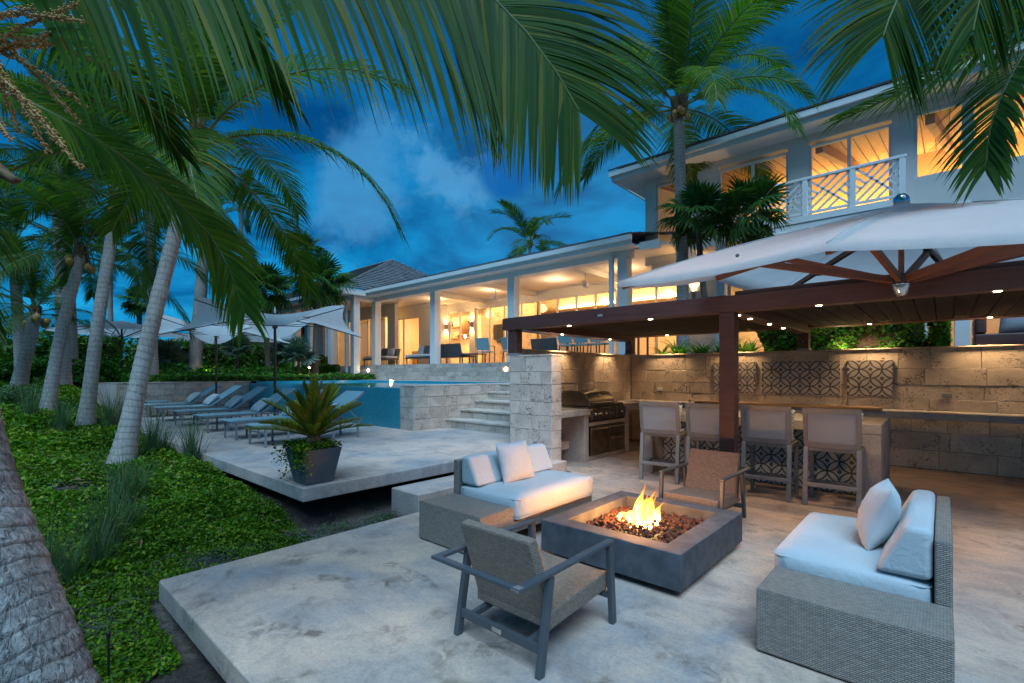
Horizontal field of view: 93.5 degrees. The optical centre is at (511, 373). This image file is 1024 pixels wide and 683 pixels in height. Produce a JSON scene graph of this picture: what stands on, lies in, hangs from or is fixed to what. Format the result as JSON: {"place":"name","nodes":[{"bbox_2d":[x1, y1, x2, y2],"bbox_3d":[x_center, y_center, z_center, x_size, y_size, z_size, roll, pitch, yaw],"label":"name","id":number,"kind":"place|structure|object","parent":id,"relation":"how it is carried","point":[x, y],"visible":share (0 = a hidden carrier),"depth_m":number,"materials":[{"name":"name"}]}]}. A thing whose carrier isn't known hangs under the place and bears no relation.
{"place":"outdoors","nodes":[
{"label":"outdoors","id":0,"kind":"place"},
{"bbox_2d":[171,321,277,362],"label":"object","id":1,"kind":"structure","parent":0,"point":[259,340],"depth_m":50.91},
{"bbox_2d":[337,366,509,381],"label":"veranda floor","id":2,"kind":"structure","parent":0,"point":[342,368],"depth_m":23.77,"materials":[{"name":"stone"}]},
{"bbox_2d":[363,348,400,365],"bbox_3d":[-6.371,-0.819,23.481,2.004,0.868,0.860,0,0,42],"label":"veranda sofa","id":3,"kind":"object","parent":2,"relation":"on","point":[390,354],"visible":0.66,"depth_m":23.13,"materials":[{"name":"fabric"}]},
{"bbox_2d":[441,343,474,363],"bbox_3d":[-2.422,-0.795,19.795,1.754,0.820,0.860,0,0,42],"label":"chair","id":4,"kind":"object","parent":2,"relation":"on","point":[453,350],"visible":0.64,"depth_m":19.35,"materials":[{"name":"fabric"}]},
{"bbox_2d":[530,337,569,350],"bbox_3d":[1.326,-0.819,16.712,1.104,0.868,0.860,0,0,42],"label":"chair","id":5,"kind":"object","parent":2,"relation":"on","point":[550,343],"visible":0.5,"depth_m":16.37,"materials":[{"name":"fabric"}]},
{"bbox_2d":[395,380,503,381],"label":"pool terrace","id":6,"kind":"structure","parent":0,"point":[457,381],"depth_m":15.15,"materials":[{"name":"beige stone"}]},
{"bbox_2d":[360,362,509,380],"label":"stone wall","id":7,"kind":"structure","parent":6,"relation":"on","point":[496,371],"depth_m":17.52,"materials":[{"name":"stone"}]},
{"bbox_2d":[0,0,1023,356],"label":"sky","id":8,"kind":"structure","parent":0,"point":[442,201],"materials":[{"name":"blue"}]},
{"bbox_2d":[30,430,1023,682],"bbox_3d":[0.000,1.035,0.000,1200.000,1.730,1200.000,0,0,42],"label":"ground","id":9,"kind":"structure","parent":0,"point":[194,666],"depth_m":5.20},
{"bbox_2d":[0,335,47,362],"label":"garden shrub","id":10,"kind":"object","parent":9,"relation":"on","point":[43,341],"visible":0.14,"depth_m":23.83,"materials":[{"name":"green plant"}]},
{"bbox_2d":[0,374,57,414],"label":"grass tuft","id":11,"kind":"object","parent":9,"relation":"on","point":[29,409],"visible":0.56,"depth_m":7.98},
{"bbox_2d":[0,383,65,407],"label":"lavender bush","id":12,"kind":"object","parent":9,"relation":"on","point":[4,393],"visible":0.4,"depth_m":8.99,"materials":[{"name":"green plant"}]},
{"bbox_2d":[31,393,86,431],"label":"grass tuft","id":13,"kind":"object","parent":9,"relation":"on","point":[61,420],"visible":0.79,"depth_m":7.55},
{"bbox_2d":[0,352,121,382],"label":"border","id":14,"kind":"object","parent":9,"relation":"on","point":[77,369],"visible":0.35,"depth_m":14.64,"materials":[{"name":"green plant"}]},
{"bbox_2d":[0,218,123,385],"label":"coconut palm","id":15,"kind":"object","parent":9,"relation":"on","point":[31,323],"visible":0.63,"depth_m":10.57,"materials":[{"name":"green plant"}]},
{"bbox_2d":[0,153,125,383],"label":"coconut palm","id":16,"kind":"object","parent":9,"relation":"on","point":[17,336],"visible":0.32,"depth_m":13.05,"materials":[{"name":"green plant"}]},
{"bbox_2d":[31,504,97,584],"bbox_3d":[-3.454,1.297,3.577,0.739,0.636,0.657,0,0,-17],"label":"grass tuft","id":17,"kind":"object","parent":9,"relation":"on","point":[51,546],"visible":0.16,"depth_m":3.63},
{"bbox_2d":[0,147,145,363],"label":"coconut palm","id":18,"kind":"object","parent":9,"relation":"on","point":[74,340],"visible":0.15,"depth_m":15.24,"materials":[{"name":"green plant"}]},
{"bbox_2d":[45,525,126,587],"bbox_3d":[-3.302,1.401,3.581,0.558,0.464,0.629,0,0,-7],"label":"grass tuft","id":19,"kind":"object","parent":9,"relation":"on","point":[66,569],"visible":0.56,"depth_m":3.58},
{"bbox_2d":[0,17,182,384],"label":"coconut palm","id":20,"kind":"object","parent":9,"relation":"on","point":[66,377],"visible":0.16,"depth_m":11.98,"materials":[{"name":"green plant"}]},
{"bbox_2d":[46,499,136,567],"bbox_3d":[-3.335,1.319,3.867,0.616,0.588,0.736,0,0,42],"label":"grass tuft","id":21,"kind":"object","parent":9,"relation":"on","point":[99,554],"visible":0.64,"depth_m":3.88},
{"bbox_2d":[0,120,208,410],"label":"coconut palm","id":22,"kind":"object","parent":9,"relation":"on","point":[79,263],"visible":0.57,"depth_m":8.95,"materials":[{"name":"green plant"}]},
{"bbox_2d":[60,378,148,425],"bbox_3d":[-6.719,0.504,8.013,1.010,0.978,1.137,0,0,29],"label":"grass tuft","id":23,"kind":"object","parent":9,"relation":"on","point":[109,418],"visible":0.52,"depth_m":7.95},
{"bbox_2d":[58,464,158,547],"bbox_3d":[-3.499,1.187,4.231,0.910,0.783,0.808,0,0,26],"label":"grass tuft","id":24,"kind":"object","parent":9,"relation":"on","point":[112,504],"visible":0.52,"depth_m":4.17,"materials":[{"name":"plant"}]},
{"bbox_2d":[79,445,165,510],"bbox_3d":[-4.033,1.064,4.917,0.897,0.713,0.777,0,0,42],"label":"grass tuft","id":25,"kind":"object","parent":9,"relation":"on","point":[121,484],"visible":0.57,"depth_m":4.89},
{"bbox_2d":[0,26,249,425],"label":"coconut palm","id":26,"kind":"object","parent":9,"relation":"on","point":[93,357],"visible":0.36,"depth_m":8.37,"materials":[{"name":"green plant"}]},
{"bbox_2d":[113,491,149,526],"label":"grass tuft","id":27,"kind":"object","parent":9,"relation":"on","point":[131,516],"visible":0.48,"depth_m":4.60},
{"bbox_2d":[73,579,191,682],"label":"dry twigs","id":28,"kind":"object","parent":9,"relation":"on","point":[121,623],"visible":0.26,"depth_m":3.20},
{"bbox_2d":[103,455,173,504],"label":"grass tuft","id":29,"kind":"object","parent":9,"relation":"on","point":[139,484],"visible":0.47,"depth_m":5.07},
{"bbox_2d":[21,442,290,590],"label":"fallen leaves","id":30,"kind":"object","parent":9,"relation":"on","point":[141,541],"visible":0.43,"depth_m":4.80,"materials":[{"name":"green plant"}]},
{"bbox_2d":[0,381,313,682],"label":"ground cover","id":31,"kind":"object","parent":9,"relation":"on","point":[216,493],"visible":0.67,"depth_m":4.63,"materials":[{"name":"green plant"}]},
{"bbox_2d":[138,402,181,454],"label":"grass tuft","id":32,"kind":"object","parent":9,"relation":"on","point":[154,443],"visible":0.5,"depth_m":6.57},
{"bbox_2d":[97,381,250,414],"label":"deck end wall","id":33,"kind":"structure","parent":9,"relation":"on","point":[172,392],"depth_m":14.07,"materials":[{"name":"stone"}]},
{"bbox_2d":[159,406,224,459],"bbox_3d":[-4.660,0.896,6.916,1.178,0.923,0.959,0,0,42],"label":"grass tuft","id":34,"kind":"object","parent":9,"relation":"on","point":[190,445],"visible":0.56,"depth_m":6.90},
{"bbox_2d":[0,0,421,466],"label":"coconut palm","id":35,"kind":"object","parent":9,"relation":"on","point":[127,434],"visible":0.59,"depth_m":6.70,"materials":[{"name":"green plant"}]},
{"bbox_2d":[177,506,406,568],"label":"dry shrub twigs","id":36,"kind":"object","parent":9,"relation":"on","point":[209,562],"visible":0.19,"depth_m":4.77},
{"bbox_2d":[0,0,676,682],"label":"coconut palm","id":37,"kind":"object","parent":9,"relation":"on","point":[540,68],"visible":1,"depth_m":2.38,"materials":[{"name":"green plant"}]},
{"bbox_2d":[141,410,568,501],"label":"deck","id":38,"kind":"structure","parent":9,"relation":"on","point":[370,457],"depth_m":7.09,"materials":[{"name":"concrete"}]},
{"bbox_2d":[143,385,220,417],"bbox_3d":[-9.274,0.741,13.494,0.650,0.838,1.842,0,0,41],"label":"sun lounger","id":39,"kind":"object","parent":38,"relation":"on","point":[207,391],"visible":0.5,"depth_m":13.53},
{"bbox_2d":[153,385,241,420],"bbox_3d":[-8.063,0.741,12.411,0.650,0.838,1.842,0,0,43],"label":"sun lounger","id":40,"kind":"object","parent":38,"relation":"on","point":[228,392],"visible":0.73,"depth_m":12.41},
{"bbox_2d":[130,315,289,412],"bbox_3d":[-8.414,-0.200,13.694,3.603,2.720,3.603,0,0,-11],"label":"sail umbrella","id":41,"kind":"object","parent":38,"relation":"on","point":[215,335],"visible":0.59,"depth_m":13.14,"materials":[{"name":"fabric"}]},
{"bbox_2d":[171,386,266,426],"bbox_3d":[-6.833,0.741,11.311,0.650,0.838,1.842,0,0,43],"label":"sun lounger","id":42,"kind":"object","parent":38,"relation":"on","point":[253,393],"visible":0.66,"depth_m":11.30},
{"bbox_2d":[193,388,295,432],"bbox_3d":[-5.637,0.741,10.241,0.650,0.838,1.842,0,0,40],"label":"sun lounger","id":43,"kind":"object","parent":38,"relation":"on","point":[277,397],"visible":0.71,"depth_m":10.16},
{"bbox_2d":[173,297,361,415],"bbox_3d":[-5.456,-0.200,11.076,3.603,2.720,3.603,0,0,42],"label":"sail umbrella","id":44,"kind":"object","parent":38,"relation":"on","point":[281,326],"visible":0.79,"depth_m":10.81,"materials":[{"name":"fabric"}]},
{"bbox_2d":[220,389,327,440],"bbox_3d":[-4.421,0.741,9.154,0.650,0.838,1.842,0,0,43],"label":"sun lounger","id":45,"kind":"object","parent":38,"relation":"on","point":[241,420],"visible":0.4,"depth_m":8.65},
{"bbox_2d":[245,391,363,447],"bbox_3d":[-3.545,0.741,8.370,0.650,0.838,1.842,0,0,40],"label":"sun lounger","id":46,"kind":"object","parent":38,"relation":"on","point":[345,397],"visible":0.52,"depth_m":8.73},
{"bbox_2d":[246,376,374,502],"bbox_3d":[-2.162,0.711,5.179,1.194,1.375,1.251,0,0,42],"label":"potted cycad","id":47,"kind":"object","parent":38,"relation":"on","point":[312,458],"visible":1,"depth_m":5.07,"materials":[{"name":"green plant"}]},
{"bbox_2d":[250,380,509,428],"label":"infinity pool","id":48,"kind":"structure","parent":38,"relation":"on","point":[380,407],"depth_m":10.98,"materials":[{"name":"liquid"}]},
{"bbox_2d":[254,381,473,388],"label":"pool water","id":49,"kind":"structure","parent":48,"relation":"in","point":[369,384],"depth_m":14.57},
{"bbox_2d":[400,383,509,430],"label":"pool pier wall","id":50,"kind":"structure","parent":38,"relation":"on","point":[428,406],"depth_m":10.23,"materials":[{"name":"stone"}]},
{"bbox_2d":[446,383,509,433],"bbox_3d":[0.719,0.724,10.987,2.455,0.973,3.720,0,0,42],"label":"stone stair","id":51,"kind":"object","parent":38,"relation":"on","point":[495,405],"visible":0.41,"depth_m":10.30,"materials":[{"name":"stone"}]},
{"bbox_2d":[392,459,566,516],"bbox_3d":[-0.285,1.495,6.492,0.520,0.330,2.800,0,0,42],"label":"concrete step","id":52,"kind":"object","parent":9,"relation":"on","point":[406,499],"visible":0.35,"depth_m":5.55,"materials":[{"name":"concrete"}]},
{"bbox_2d":[510,354,561,460],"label":"stone pillar","id":53,"kind":"structure","parent":9,"relation":"on","point":[535,399],"depth_m":7.53,"materials":[{"name":"stone"}]},
{"bbox_2d":[510,349,630,438],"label":"grill side wall","id":54,"kind":"structure","parent":9,"relation":"on","point":[610,373],"depth_m":9.88,"materials":[{"name":"stone"}]},
{"bbox_2d":[630,344,1023,477],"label":"kitchen back wall","id":55,"kind":"structure","parent":9,"relation":"on","point":[981,378],"depth_m":7.77,"materials":[{"name":"stone"}]},
{"bbox_2d":[159,440,1023,682],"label":"patio","id":56,"kind":"structure","parent":0,"point":[375,603],"depth_m":3.05,"materials":[{"name":"concrete"}]},
{"bbox_2d":[419,458,592,553],"bbox_3d":[0.022,1.167,4.729,0.829,0.665,1.679,0,0,42],"label":"wicker sofa","id":57,"kind":"object","parent":56,"relation":"on","point":[539,496],"visible":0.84,"depth_m":4.35,"materials":[{"name":"fabric"}]},
{"bbox_2d":[462,451,502,485],"bbox_3d":[-0.212,0.929,4.804,0.229,0.270,0.600,0,0,42],"label":"back cushion","id":58,"kind":"object","parent":57,"relation":"on","point":[480,469],"visible":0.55,"depth_m":4.64,"materials":[{"name":"white fabric"}]},
{"bbox_2d":[495,440,534,483],"bbox_3d":[0.034,0.880,4.835,0.420,0.400,0.184,0,-20,-42],"label":"throw pillow","id":59,"kind":"object","parent":57,"relation":"on","point":[514,459],"visible":0.99,"depth_m":4.74,"materials":[{"name":"white fabric"}]},
{"bbox_2d":[527,443,552,472],"bbox_3d":[0.194,0.929,5.259,0.229,0.270,0.580,0,0,42],"label":"back cushion","id":60,"kind":"object","parent":57,"relation":"on","point":[540,458],"visible":0.55,"depth_m":5.30,"materials":[{"name":"white fabric"}]},
{"bbox_2d":[431,518,616,679],"bbox_3d":[0.095,1.168,2.776,0.646,0.672,0.908,0,0,42],"label":"lounge chair","id":61,"kind":"object","parent":56,"relation":"on","point":[521,576],"visible":1,"depth_m":2.62,"materials":[{"name":"wicker"}]},
{"bbox_2d":[561,401,638,461],"bbox_3d":[1.548,1.050,9.045,0.830,0.900,3.250,0,0,42],"label":"grill counter","id":62,"kind":"object","parent":56,"relation":"on","point":[575,423],"visible":0.46,"depth_m":8.30,"materials":[{"name":"concrete"}]},
{"bbox_2d":[561,389,625,455],"bbox_3d":[1.479,0.848,8.906,0.814,1.125,1.210,0,0,42],"label":"gas grill","id":63,"kind":"object","parent":62,"relation":"in","point":[602,404],"visible":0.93,"depth_m":8.55,"materials":[{"name":"metal"}]},
{"bbox_2d":[589,425,608,454],"bbox_3d":[1.544,1.157,8.452,0.075,0.485,0.580,0,0,42],"label":"door","id":64,"kind":"structure","parent":63,"relation":"in","point":[598,435],"depth_m":8.40,"materials":[{"name":"metal"}]},
{"bbox_2d":[541,491,741,591],"bbox_3d":[1.117,1.350,4.066,1.175,0.300,1.320,0,0,42],"label":"fire pit","id":65,"kind":"object","parent":56,"relation":"on","point":[681,546],"visible":0.8,"depth_m":3.76,"materials":[{"name":"concrete"}]},
{"bbox_2d":[617,494,660,529],"bbox_3d":[1.083,1.113,4.120,0.389,0.369,0.343,0,0,42],"label":"fire","id":66,"kind":"object","parent":65,"relation":"on","point":[643,513],"visible":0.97,"depth_m":4.06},
{"bbox_2d":[639,401,686,483],"bbox_3d":[2.167,0.945,6.885,0.550,1.110,0.557,0,0,34],"label":"bar stool","id":67,"kind":"object","parent":56,"relation":"on","point":[660,419],"visible":0.94,"depth_m":6.71,"materials":[{"name":"grey"}]},
{"bbox_2d":[685,403,718,468],"bbox_3d":[2.671,0.945,6.434,0.550,1.110,0.557,0,0,38],"label":"bar stool","id":68,"kind":"object","parent":56,"relation":"on","point":[702,422],"visible":0.48,"depth_m":6.30,"materials":[{"name":"grey"}]},
{"bbox_2d":[659,448,751,517],"bbox_3d":[2.019,1.168,5.018,0.645,0.672,0.907,0,0,42],"label":"lounge chair","id":69,"kind":"object","parent":56,"relation":"on","point":[710,478],"visible":0.71,"depth_m":5.03,"materials":[{"name":"wicker"}]},
{"bbox_2d":[502,260,1023,501],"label":"pergola","id":70,"kind":"object","parent":56,"relation":"on","point":[992,291],"visible":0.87,"depth_m":5.89,"materials":[{"name":"brown wood"}]},
{"bbox_2d":[643,408,889,495],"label":"kitchen island","id":71,"kind":"structure","parent":56,"relation":"on","point":[833,466],"depth_m":6.19,"materials":[{"name":"concrete"}]},
{"bbox_2d":[695,400,882,410],"bbox_3d":[4.782,0.558,8.589,2.880,0.040,0.460,0,0,42],"label":"wooden counter board","id":72,"kind":"object","parent":71,"relation":"on","point":[868,408],"visible":0.92,"depth_m":8.18,"materials":[{"name":"brown wood"}]},
{"bbox_2d":[740,405,798,502],"bbox_3d":[3.192,0.945,5.968,0.550,1.110,0.557,0,0,40],"label":"bar stool","id":73,"kind":"object","parent":56,"relation":"on","point":[769,426],"visible":0.91,"depth_m":5.81,"materials":[{"name":"grey"}]},
{"bbox_2d":[617,193,1023,296],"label":"cantilever umbrella","id":74,"kind":"object","parent":56,"relation":"on","point":[903,242],"visible":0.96,"depth_m":3.91,"materials":[{"name":"white fabric"}]},
{"bbox_2d":[619,399,1023,423],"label":"back counter","id":75,"kind":"object","parent":56,"relation":"on","point":[962,416],"visible":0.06,"depth_m":7.09,"materials":[{"name":"stone"}]},
{"bbox_2d":[802,408,864,512],"bbox_3d":[3.691,0.945,5.521,0.550,1.110,0.557,0,0,40],"label":"bar stool","id":76,"kind":"object","parent":56,"relation":"on","point":[833,430],"visible":0.99,"depth_m":5.37,"materials":[{"name":"grey"}]},
{"bbox_2d":[756,496,954,682],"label":"wicker sofa","id":77,"kind":"object","parent":56,"relation":"on","point":[832,600],"visible":0.84,"depth_m":2.45,"materials":[{"name":"grey wicker"}]},
{"bbox_2d":[856,478,900,550],"bbox_3d":[2.299,0.877,3.024,0.202,0.400,0.440,21,12,34],"label":"throw pillow","id":78,"kind":"object","parent":77,"relation":"on","point":[879,514],"visible":1,"depth_m":2.88,"materials":[{"name":"white fabric"}]},
{"bbox_2d":[877,490,934,579],"bbox_3d":[2.421,0.929,2.932,0.229,0.270,1.120,0,0,42],"label":"back cushion","id":79,"kind":"object","parent":77,"relation":"on","point":[908,549],"visible":0.91,"depth_m":2.54,"materials":[{"name":"white fabric"}]},
{"bbox_2d":[787,0,1023,205],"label":"corner coconut palm","id":80,"kind":"object","parent":56,"relation":"on","point":[992,154],"visible":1,"depth_m":3.35,"materials":[{"name":"green plant"}]},
{"bbox_2d":[972,317,1023,344],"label":"terrace sofa","id":81,"kind":"object","parent":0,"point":[1011,331],"visible":0.63,"depth_m":7.95,"materials":[{"name":"grey fabric"}]},
{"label":"upper garden ground","id":82,"kind":"structure","parent":0,"visible":0},
{"bbox_2d":[45,335,125,366],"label":"sea grape hedge","id":83,"kind":"object","parent":82,"relation":"on","point":[108,350],"visible":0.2,"depth_m":21.43,"materials":[{"name":"green plant"}]},
{"bbox_2d":[89,220,140,336],"bbox_3d":[-21.950,-3.712,26.118,5.345,8.345,4.202,0,0,42],"label":"coconut palm","id":84,"kind":"object","parent":82,"relation":"on","point":[110,309],"visible":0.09,"depth_m":26.05,"materials":[{"name":"green plant"}]},
{"bbox_2d":[43,321,187,368],"bbox_3d":[-14.034,-0.825,17.310,3.895,2.170,3.895,0,0,-26],"label":"market umbrella","id":85,"kind":"object","parent":82,"relation":"on","point":[127,329],"visible":0.57,"depth_m":17.31,"materials":[{"name":"white fabric"}]},
{"bbox_2d":[114,284,145,341],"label":"fan palm","id":86,"kind":"object","parent":82,"relation":"on","point":[138,310],"visible":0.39,"depth_m":31.59,"materials":[{"name":"green plant"}]},
{"bbox_2d":[63,96,240,374],"bbox_3d":[-11.176,-4.199,15.128,5.384,9.514,4.906,0,0,42],"label":"coconut palm","id":87,"kind":"object","parent":82,"relation":"on","point":[155,367],"visible":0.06,"depth_m":15.20,"materials":[{"name":"green plant"}]},
{"bbox_2d":[158,336,189,370],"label":"silver fan palm","id":88,"kind":"object","parent":82,"relation":"on","point":[169,350],"visible":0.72,"depth_m":18.39,"materials":[{"name":"green plant"}]},
{"bbox_2d":[123,340,225,368],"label":"sea grape hedge","id":89,"kind":"object","parent":82,"relation":"on","point":[208,352],"visible":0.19,"depth_m":24.25,"materials":[{"name":"green plant"}]},
{"bbox_2d":[125,157,294,370],"bbox_3d":[-12.031,-3.780,19.514,5.315,8.505,5.974,0,0,42],"label":"coconut palm","id":90,"kind":"object","parent":82,"relation":"on","point":[195,356],"visible":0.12,"depth_m":19.05,"materials":[{"name":"green plant"}]},
{"bbox_2d":[108,363,311,381],"bbox_3d":[-12.373,0.068,19.275,5.282,0.919,6.754,0,0,42],"label":"flower border","id":91,"kind":"object","parent":82,"relation":"on","point":[228,370],"visible":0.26,"depth_m":18.18,"materials":[{"name":"green plant"}]},
{"bbox_2d":[217,333,254,370],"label":"silver fan palm","id":92,"kind":"object","parent":82,"relation":"on","point":[229,349],"visible":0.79,"depth_m":19.21,"materials":[{"name":"green plant"}]},
{"bbox_2d":[216,165,270,333],"bbox_3d":[-16.844,-6.043,29.894,4.308,13.001,4.428,0,0,42],"label":"coconut palm","id":93,"kind":"object","parent":82,"relation":"on","point":[241,220],"visible":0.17,"depth_m":29.95,"materials":[{"name":"green plant"}]},
{"bbox_2d":[114,372,375,381],"bbox_3d":[-9.075,0.176,17.436,2.681,0.552,8.108,0,0,42],"label":"flower border","id":94,"kind":"object","parent":82,"relation":"on","point":[185,377],"visible":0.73,"depth_m":16.23,"materials":[{"name":"green plant"}]},
{"bbox_2d":[217,342,284,369],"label":"garden shrub","id":95,"kind":"object","parent":82,"relation":"on","point":[258,354],"visible":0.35,"depth_m":25.89,"materials":[{"name":"green plant"}]},
{"bbox_2d":[249,262,294,370],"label":"fan palm","id":96,"kind":"object","parent":82,"relation":"on","point":[275,285],"visible":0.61,"depth_m":20.85,"materials":[{"name":"green plant"}]},
{"bbox_2d":[273,335,320,373],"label":"silver fan palm","id":97,"kind":"object","parent":82,"relation":"on","point":[298,349],"visible":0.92,"depth_m":18.57,"materials":[{"name":"green plant"}]},
{"bbox_2d":[276,229,330,339],"bbox_3d":[-13.176,-4.488,30.120,3.172,9.477,3.198,0,0,42],"label":"fan palm","id":98,"kind":"object","parent":82,"relation":"on","point":[315,247],"visible":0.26,"depth_m":29.86,"materials":[{"name":"green plant"}]},
{"bbox_2d":[283,251,359,375],"bbox_3d":[-7.688,-2.250,19.056,3.238,5.008,2.825,0,0,42],"label":"fan palm","id":99,"kind":"object","parent":82,"relation":"on","point":[329,291],"visible":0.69,"depth_m":18.87,"materials":[{"name":"green plant"}]},
{"bbox_2d":[487,198,570,258],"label":"coconut palm","id":100,"kind":"object","parent":82,"relation":"on","point":[532,228],"visible":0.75,"depth_m":38.15,"materials":[{"name":"green plant"}]},
{"bbox_2d":[259,39,1023,374],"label":"house","id":101,"kind":"structure","parent":82,"relation":"on","point":[869,163],"depth_m":13.94,"materials":[{"name":"white paint"}]},
{"bbox_2d":[324,316,386,365],"bbox_3d":[-8.690,-1.667,26.550,6.650,2.565,0.080,0,0,42],"label":"window frame","id":102,"kind":"structure","parent":101,"relation":"in","point":[368,319],"depth_m":26.86,"materials":[{"name":"white paint"}]},
{"bbox_2d":[476,290,615,362],"bbox_3d":[1.111,-1.762,20.469,7.570,2.755,0.080,0,0,42],"label":"window frame","id":103,"kind":"structure","parent":101,"relation":"in","point":[594,293],"depth_m":20.41,"materials":[{"name":"white paint"}]},
{"bbox_2d":[719,152,787,218],"bbox_3d":[6.303,-4.550,12.608,1.690,2.000,0.080,0,0,42],"label":"window frame","id":104,"kind":"structure","parent":101,"relation":"in","point":[752,163],"depth_m":12.56,"materials":[{"name":"white paint"}]},
{"bbox_2d":[809,123,891,214],"bbox_3d":[7.850,-4.535,11.225,1.600,2.030,0.080,0,0,42],"label":"window frame","id":105,"kind":"structure","parent":101,"relation":"in","point":[848,137],"depth_m":11.18,"materials":[{"name":"white paint"}]},
{"bbox_2d":[914,101,965,178],"bbox_3d":[9.028,-4.910,10.172,0.820,1.420,0.080,0,0,42],"label":"window frame","id":106,"kind":"structure","parent":101,"relation":"in","point":[963,104],"depth_m":10.36,"materials":[{"name":"white paint"}]},
{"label":"planting bed","id":107,"kind":"structure","parent":0,"visible":0},
{"bbox_2d":[552,0,820,353],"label":"coconut palm","id":108,"kind":"object","parent":107,"relation":"on","point":[687,74],"visible":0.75,"depth_m":10.96,"materials":[{"name":"green plant"}]},
{"bbox_2d":[654,176,744,297],"bbox_3d":[4.247,-2.762,10.971,2.112,3.438,2.075,0,0,42],"label":"fan palm","id":109,"kind":"object","parent":107,"relation":"on","point":[702,196],"visible":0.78,"depth_m":10.79,"materials":[{"name":"green plant"}]},
{"bbox_2d":[700,172,791,247],"bbox_3d":[5.073,-2.727,10.571,2.168,3.431,2.223,0,0,42],"label":"fan palm","id":110,"kind":"object","parent":107,"relation":"on","point":[748,193],"visible":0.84,"depth_m":10.25,"materials":[{"name":"green plant"}]},
{"bbox_2d":[756,321,952,350],"bbox_3d":[6.204,-0.720,8.948,2.957,0.969,1.180,0,0,42],"label":"clipped hedge","id":111,"kind":"object","parent":107,"relation":"on","point":[889,336],"visible":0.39,"depth_m":8.48,"materials":[{"name":"green plant"}]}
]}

